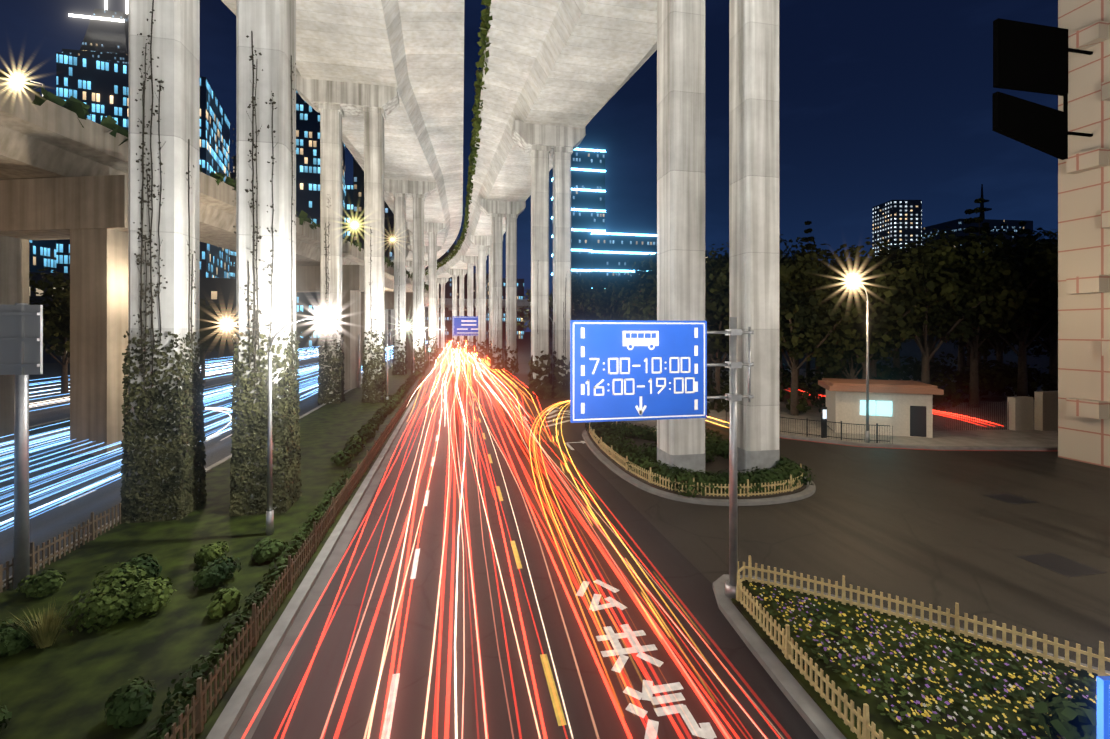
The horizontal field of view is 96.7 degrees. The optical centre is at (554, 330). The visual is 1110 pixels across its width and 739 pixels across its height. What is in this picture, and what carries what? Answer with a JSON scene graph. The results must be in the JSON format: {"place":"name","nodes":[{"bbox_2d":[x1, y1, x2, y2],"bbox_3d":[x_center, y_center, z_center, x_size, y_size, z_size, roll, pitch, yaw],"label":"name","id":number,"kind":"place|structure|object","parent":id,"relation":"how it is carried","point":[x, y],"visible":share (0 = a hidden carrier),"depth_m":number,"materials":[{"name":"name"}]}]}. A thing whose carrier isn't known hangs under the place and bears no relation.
{"place":"outdoors","nodes":[
{"label":"outdoors","id":0,"kind":"place"},
{"bbox_2d":[29,240,55,272],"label":"building","id":1,"kind":"structure","parent":0,"point":[42,254],"depth_m":156.47,"materials":[{"name":"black glass"}]},
{"bbox_2d":[56,52,229,277],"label":"tower","id":2,"kind":"structure","parent":0,"point":[99,87],"depth_m":156.25,"materials":[{"name":"blue glass"}]},
{"bbox_2d":[62,0,127,63],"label":"building","id":3,"kind":"structure","parent":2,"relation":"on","point":[105,40],"depth_m":421.87,"materials":[{"name":"grey glass"}]},
{"bbox_2d":[68,0,127,21],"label":"rooftop lights","id":4,"kind":"object","parent":3,"relation":"attached to","point":[103,18],"visible":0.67,"depth_m":413.33},
{"bbox_2d":[0,341,427,579],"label":"road","id":5,"kind":"structure","parent":0,"point":[55,482],"depth_m":26.12,"materials":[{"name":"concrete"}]},
{"bbox_2d":[230,250,235,278],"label":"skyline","id":6,"kind":"structure","parent":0,"point":[232,263],"depth_m":333.59,"materials":[{"name":"black glass"}]},
{"bbox_2d":[233,156,235,179],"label":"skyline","id":7,"kind":"structure","parent":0,"point":[234,168],"depth_m":481.20,"materials":[{"name":"grey"}]},
{"bbox_2d":[486,278,523,338],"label":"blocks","id":8,"kind":"structure","parent":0,"point":[520,295],"depth_m":406.63,"materials":[{"name":"black glass"}]},
{"bbox_2d":[0,0,1057,331],"label":"sky","id":9,"kind":"structure","parent":0,"point":[881,101],"materials":[{"name":"blue"}]},
{"bbox_2d":[251,340,818,738],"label":"road","id":10,"kind":"structure","parent":0,"point":[465,628],"depth_m":12.54,"materials":[{"name":"asphalt"}]},
{"bbox_2d":[576,579,626,610],"bbox_3d":[1.192,7.133,13.317,1.253,0.005,1.643,0,0,-11],"label":"road marking","id":11,"kind":"object","parent":10,"relation":"on","point":[594,606],"visible":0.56,"depth_m":13.13,"materials":[{"name":"white paint"}]},
{"bbox_2d":[596,624,663,672],"bbox_3d":[1.624,7.133,11.147,1.272,0.006,1.611,0,0,-11],"label":"road marking","id":12,"kind":"object","parent":10,"relation":"on","point":[613,638],"visible":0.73,"depth_m":11.07,"materials":[{"name":"white paint"}]},
{"bbox_2d":[623,680,716,738],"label":"road marking","id":13,"kind":"object","parent":10,"relation":"on","point":[705,730],"visible":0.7,"depth_m":9.31,"materials":[{"name":"white paint"}]},
{"bbox_2d":[29,332,1049,388],"bbox_3d":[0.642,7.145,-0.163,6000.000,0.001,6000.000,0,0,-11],"label":"bushes","id":14,"kind":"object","parent":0,"point":[910,347],"depth_m":126.56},
{"bbox_2d":[15,541,242,635],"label":"median shrubs","id":15,"kind":"object","parent":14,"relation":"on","point":[137,597],"visible":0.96,"depth_m":12.27,"materials":[{"name":"green plant"}]},
{"bbox_2d":[29,272,235,362],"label":"podium","id":16,"kind":"object","parent":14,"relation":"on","point":[221,291],"depth_m":120.05,"materials":[{"name":"grey"}]},
{"bbox_2d":[0,346,392,445],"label":"trails","id":17,"kind":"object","parent":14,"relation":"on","point":[45,429],"depth_m":37.03,"materials":[{"name":"blue"}]},
{"bbox_2d":[0,78,428,454],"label":"side ramp","id":18,"kind":"structure","parent":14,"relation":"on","point":[63,173],"depth_m":28.53,"materials":[{"name":"concrete"}]},
{"bbox_2d":[9,78,412,261],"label":"deck lamp poles","id":19,"kind":"object","parent":18,"relation":"on","point":[18,80],"visible":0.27,"depth_m":33.78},
{"bbox_2d":[0,68,428,290],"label":"hanging plants","id":20,"kind":"object","parent":18,"relation":"on","point":[79,108],"visible":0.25,"depth_m":29.02,"materials":[{"name":"green plant"}]},
{"bbox_2d":[0,360,430,738],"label":"median shrubs","id":21,"kind":"object","parent":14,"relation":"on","point":[128,707],"visible":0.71,"depth_m":12.24,"materials":[{"name":"green plant"}]},
{"bbox_2d":[0,340,448,738],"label":"median grass","id":22,"kind":"structure","parent":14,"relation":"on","point":[64,685],"depth_m":12.55,"materials":[{"name":"green plant"}]},
{"bbox_2d":[0,303,42,589],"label":"sign back","id":23,"kind":"object","parent":22,"relation":"on","point":[21,342],"visible":0.92,"depth_m":13.44,"materials":[{"name":"grey metal"}]},
{"bbox_2d":[11,596,74,648],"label":"median grass tufts","id":24,"kind":"object","parent":22,"relation":"on","point":[46,636],"visible":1,"depth_m":10.99,"materials":[{"name":"green plant"}]},
{"bbox_2d":[0,374,424,738],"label":"median fence","id":25,"kind":"object","parent":22,"relation":"on","point":[308,547],"visible":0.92,"depth_m":13.45,"materials":[{"name":"brown wood"}]},
{"bbox_2d":[219,278,869,534],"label":"street lamps","id":26,"kind":"object","parent":22,"relation":"on","point":[270,521],"visible":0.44,"depth_m":17.30,"materials":[{"name":"grey metal"}]},
{"bbox_2d":[0,340,449,738],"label":"median kerbs","id":27,"kind":"structure","parent":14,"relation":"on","point":[241,714],"depth_m":12.57,"materials":[{"name":"concrete"}]},
{"bbox_2d":[1,343,584,738],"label":"lane markings","id":28,"kind":"object","parent":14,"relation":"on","point":[389,714],"visible":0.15,"depth_m":10.51,"materials":[{"name":"white paint"}]},
{"bbox_2d":[296,90,344,347],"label":"tower","id":29,"kind":"structure","parent":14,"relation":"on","point":[308,160],"depth_m":204.14,"materials":[{"name":"blue glass"}]},
{"bbox_2d":[345,185,352,241],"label":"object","id":30,"kind":"structure","parent":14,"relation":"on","point":[348,210],"depth_m":265.95,"materials":[{"name":"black glass"}]},
{"bbox_2d":[353,157,393,345],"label":"tower","id":31,"kind":"structure","parent":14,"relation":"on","point":[358,199],"depth_m":234.26,"materials":[{"name":"black glass"}]},
{"bbox_2d":[425,244,454,340],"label":"tower","id":32,"kind":"structure","parent":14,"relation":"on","point":[448,314],"depth_m":356.25,"materials":[{"name":"black glass"}]},
{"bbox_2d":[128,0,778,520],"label":"support pillars","id":33,"kind":"structure","parent":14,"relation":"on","point":[754,158],"depth_m":23.12,"materials":[{"name":"grey concrete"}]},
{"bbox_2d":[221,0,463,270],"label":"deck","id":34,"kind":"structure","parent":33,"relation":"on","point":[412,51],"depth_m":47.04,"materials":[{"name":"grey concrete"}]},
{"bbox_2d":[118,329,569,523],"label":"pier ivy","id":35,"kind":"object","parent":33,"relation":"attached to","point":[188,503],"visible":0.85,"depth_m":18.92,"materials":[{"name":"green plant"}]},
{"bbox_2d":[132,0,566,429],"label":"climbing vines","id":36,"kind":"object","parent":33,"relation":"attached to","point":[257,321],"visible":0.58,"depth_m":18.88,"materials":[{"name":"green plant"}]},
{"bbox_2d":[425,0,656,283],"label":"deck","id":37,"kind":"structure","parent":33,"relation":"on","point":[573,63],"depth_m":42.26,"materials":[{"name":"grey concrete"}]},
{"bbox_2d":[425,0,492,274],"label":"hanging plants","id":38,"kind":"object","parent":37,"relation":"on","point":[485,25],"visible":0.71,"depth_m":54.36,"materials":[{"name":"green plant"}]},
{"bbox_2d":[428,320,488,366],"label":"gantry","id":39,"kind":"object","parent":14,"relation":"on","point":[429,348],"visible":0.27,"depth_m":96.70,"materials":[{"name":"metal"}]},
{"bbox_2d":[453,316,477,335],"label":"direction sign","id":40,"kind":"object","parent":39,"relation":"attached to","point":[465,325],"visible":0.71,"depth_m":115.80,"materials":[{"name":"blue metal"}]},
{"bbox_2d":[457,273,488,337],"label":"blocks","id":41,"kind":"structure","parent":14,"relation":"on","point":[474,290],"depth_m":452.60,"materials":[{"name":"grey concrete"}]},
{"bbox_2d":[425,298,578,342],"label":"cross viaduct","id":42,"kind":"object","parent":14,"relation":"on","point":[521,303],"visible":0.06,"depth_m":275.28,"materials":[{"name":"grey concrete"}]},
{"bbox_2d":[29,198,1057,415],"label":"trees","id":43,"kind":"object","parent":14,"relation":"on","point":[959,278],"visible":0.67,"depth_m":42.19,"materials":[{"name":"green plant"}]},
{"bbox_2d":[43,222,1057,415],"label":"tree trunks","id":44,"kind":"object","parent":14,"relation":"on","point":[974,358],"visible":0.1,"depth_m":47.23,"materials":[{"name":"brown plant"}]},
{"bbox_2d":[552,150,604,314],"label":"neon tower","id":45,"kind":"structure","parent":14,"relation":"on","point":[586,199],"depth_m":319.05,"materials":[{"name":"blue glass"}]},
{"bbox_2d":[551,148,605,274],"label":"light strips","id":46,"kind":"object","parent":45,"relation":"attached to","point":[592,210],"visible":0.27,"depth_m":318.66,"materials":[{"name":"white"}]},
{"bbox_2d":[592,234,656,287],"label":"building","id":47,"kind":"structure","parent":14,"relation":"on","point":[613,261],"depth_m":321.24,"materials":[{"name":"blue glass"}]},
{"bbox_2d":[591,232,656,271],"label":"light strips","id":48,"kind":"object","parent":47,"relation":"on","point":[618,252],"visible":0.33,"depth_m":320.85,"materials":[{"name":"white"}]},
{"bbox_2d":[532,385,1109,670],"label":"side road","id":49,"kind":"structure","parent":0,"point":[935,528],"depth_m":17.63,"materials":[{"name":"grey asphalt"}]},
{"bbox_2d":[582,430,815,505],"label":"island kerb","id":50,"kind":"structure","parent":49,"relation":"on","point":[808,491],"depth_m":21.06,"materials":[{"name":"concrete"}]},
{"bbox_2d":[589,421,802,496],"bbox_3d":[6.752,6.625,27.934,7.794,0.800,14.928,0,0,-11],"label":"island fence","id":51,"kind":"object","parent":50,"relation":"on","point":[605,448],"visible":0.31,"depth_m":21.73,"materials":[{"name":"brown wood"}]},
{"bbox_2d":[587,431,806,498],"bbox_3d":[6.769,6.985,27.942,8.031,0.120,15.175,0,0,-11],"label":"island bed","id":52,"kind":"object","parent":50,"relation":"on","point":[720,463],"visible":0.29,"depth_m":24.44,"materials":[{"name":"grey concrete"}]},
{"bbox_2d":[585,421,815,497],"bbox_3d":[6.817,6.622,27.966,8.043,1.208,15.217,0,0,-11],"label":"island hedge","id":53,"kind":"object","parent":52,"relation":"on","point":[785,468],"visible":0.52,"depth_m":22.59,"materials":[{"name":"green plant"}]},
{"bbox_2d":[657,447,779,473],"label":"grey pier bases","id":54,"kind":"object","parent":52,"relation":"on","point":[761,460],"visible":0.35,"depth_m":23.16,"materials":[{"name":"grey concrete"}]},
{"bbox_2d":[557,408,1105,577],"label":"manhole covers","id":55,"kind":"object","parent":49,"relation":"on","point":[1062,565],"visible":0.96,"depth_m":15.24,"materials":[{"name":"grey metal"}]},
{"bbox_2d":[705,419,1057,450],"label":"pavement kerb","id":56,"kind":"structure","parent":49,"relation":"on","point":[1054,448],"depth_m":29.89,"materials":[{"name":"concrete"}]},
{"bbox_2d":[705,422,1057,450],"bbox_3d":[30.436,7.139,37.513,65.495,0.012,23.134,0,0,25],"label":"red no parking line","id":57,"kind":"object","parent":49,"relation":"on","point":[900,448],"visible":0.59,"depth_m":29.61,"materials":[{"name":"red paint"}]},
{"bbox_2d":[713,574,1109,738],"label":"island kerb","id":58,"kind":"structure","parent":49,"relation":"on","point":[818,721],"depth_m":10.45,"materials":[{"name":"concrete"}]},
{"bbox_2d":[731,578,1097,738],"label":"island bed","id":59,"kind":"object","parent":58,"relation":"on","point":[886,725],"visible":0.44,"depth_m":10.02,"materials":[{"name":"green plant"}]},
{"bbox_2d":[707,317,753,598],"bbox_3d":[2.973,3.295,12.601,4.720,7.300,0.400,0,0,-11],"label":"sign pole","id":60,"kind":"object","parent":59,"relation":"on","point":[732,396],"visible":0.75,"depth_m":12.87,"materials":[{"name":"grey metal"}]},
{"bbox_2d":[570,320,706,422],"bbox_3d":[2.142,0.995,12.370,3.600,2.500,0.083,0,0,-11],"label":"bus lane sign","id":61,"kind":"object","parent":60,"relation":"attached to","point":[627,370],"visible":1,"depth_m":12.33,"materials":[{"name":"blue metal"}]},
{"bbox_2d":[749,587,1096,738],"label":"island plants","id":62,"kind":"object","parent":59,"relation":"on","point":[1067,718],"visible":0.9,"depth_m":9.46,"materials":[{"name":"green plant"}]},
{"bbox_2d":[750,583,1096,738],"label":"flowers","id":63,"kind":"object","parent":59,"relation":"on","point":[927,699],"visible":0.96,"depth_m":9.80,"materials":[{"name":"yellow plant"}]},
{"bbox_2d":[1097,676,1109,738],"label":"street name sign","id":64,"kind":"object","parent":59,"relation":"on","point":[1103,707],"visible":1,"depth_m":3.94,"materials":[{"name":"blue metal"}]},
{"bbox_2d":[736,555,1109,738],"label":"island fence","id":65,"kind":"object","parent":58,"relation":"on","point":[787,652],"visible":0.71,"depth_m":10.88,"materials":[{"name":"brown wood"}]},
{"bbox_2d":[705,369,1057,446],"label":"pavement","id":66,"kind":"structure","parent":0,"point":[946,432],"depth_m":34.91,"materials":[{"name":"grey concrete"}]},
{"bbox_2d":[726,408,892,443],"bbox_3d":[16.484,6.395,33.317,10.371,1.250,1.171,0,0,39],"label":"pavement railing","id":67,"kind":"object","parent":66,"relation":"on","point":[846,438],"visible":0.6,"depth_m":31.71,"materials":[{"name":"grey metal"}]},
{"bbox_2d":[821,407,826,437],"bbox_3d":[17.572,5.995,32.216,0.350,2.000,0.140,0,0,-11],"label":"info post","id":68,"kind":"object","parent":66,"relation":"on","point":[823,413],"visible":0.89,"depth_m":32.16,"materials":[{"name":"grey metal"}]},
{"bbox_2d":[818,378,943,437],"bbox_3d":[22.488,5.295,34.646,6.500,3.400,4.300,0,0,19],"label":"guard booth","id":69,"kind":"object","parent":66,"relation":"on","point":[903,407],"visible":0.96,"depth_m":33.02,"materials":[{"name":"concrete"}]},
{"bbox_2d":[956,402,1008,429],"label":"gate","id":70,"kind":"structure","parent":66,"relation":"on","point":[982,416],"depth_m":34.74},
{"bbox_2d":[1007,391,1057,430],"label":"compound wall","id":71,"kind":"structure","parent":66,"relation":"on","point":[1045,411],"depth_m":34.61,"materials":[{"name":"beige concrete"}]},
{"bbox_2d":[873,200,921,258],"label":"tower","id":72,"kind":"structure","parent":0,"point":[899,220],"depth_m":497.13,"materials":[{"name":"black glass"}]},
{"bbox_2d":[922,219,1032,252],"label":"building","id":73,"kind":"structure","parent":0,"point":[956,226],"depth_m":543.44,"materials":[{"name":"black glass"}]},
{"bbox_2d":[979,184,991,218],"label":"trunk","id":74,"kind":"object","parent":73,"relation":"on","point":[982,206],"visible":0.5,"depth_m":566.86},
{"bbox_2d":[1058,0,1109,467],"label":"building","id":75,"kind":"structure","parent":0,"point":[1084,302],"depth_m":26.59,"materials":[{"name":"beige stone"}]},
{"bbox_2d":[992,18,1092,159],"bbox_3d":[25.624,-12.455,25.804,6.450,6.800,0.275,0,0,-11],"label":"projecting signboard","id":76,"kind":"object","parent":75,"relation":"attached to","point":[1029,57],"visible":0.9,"depth_m":25.48,"materials":[{"name":"black metal"}]}
]}

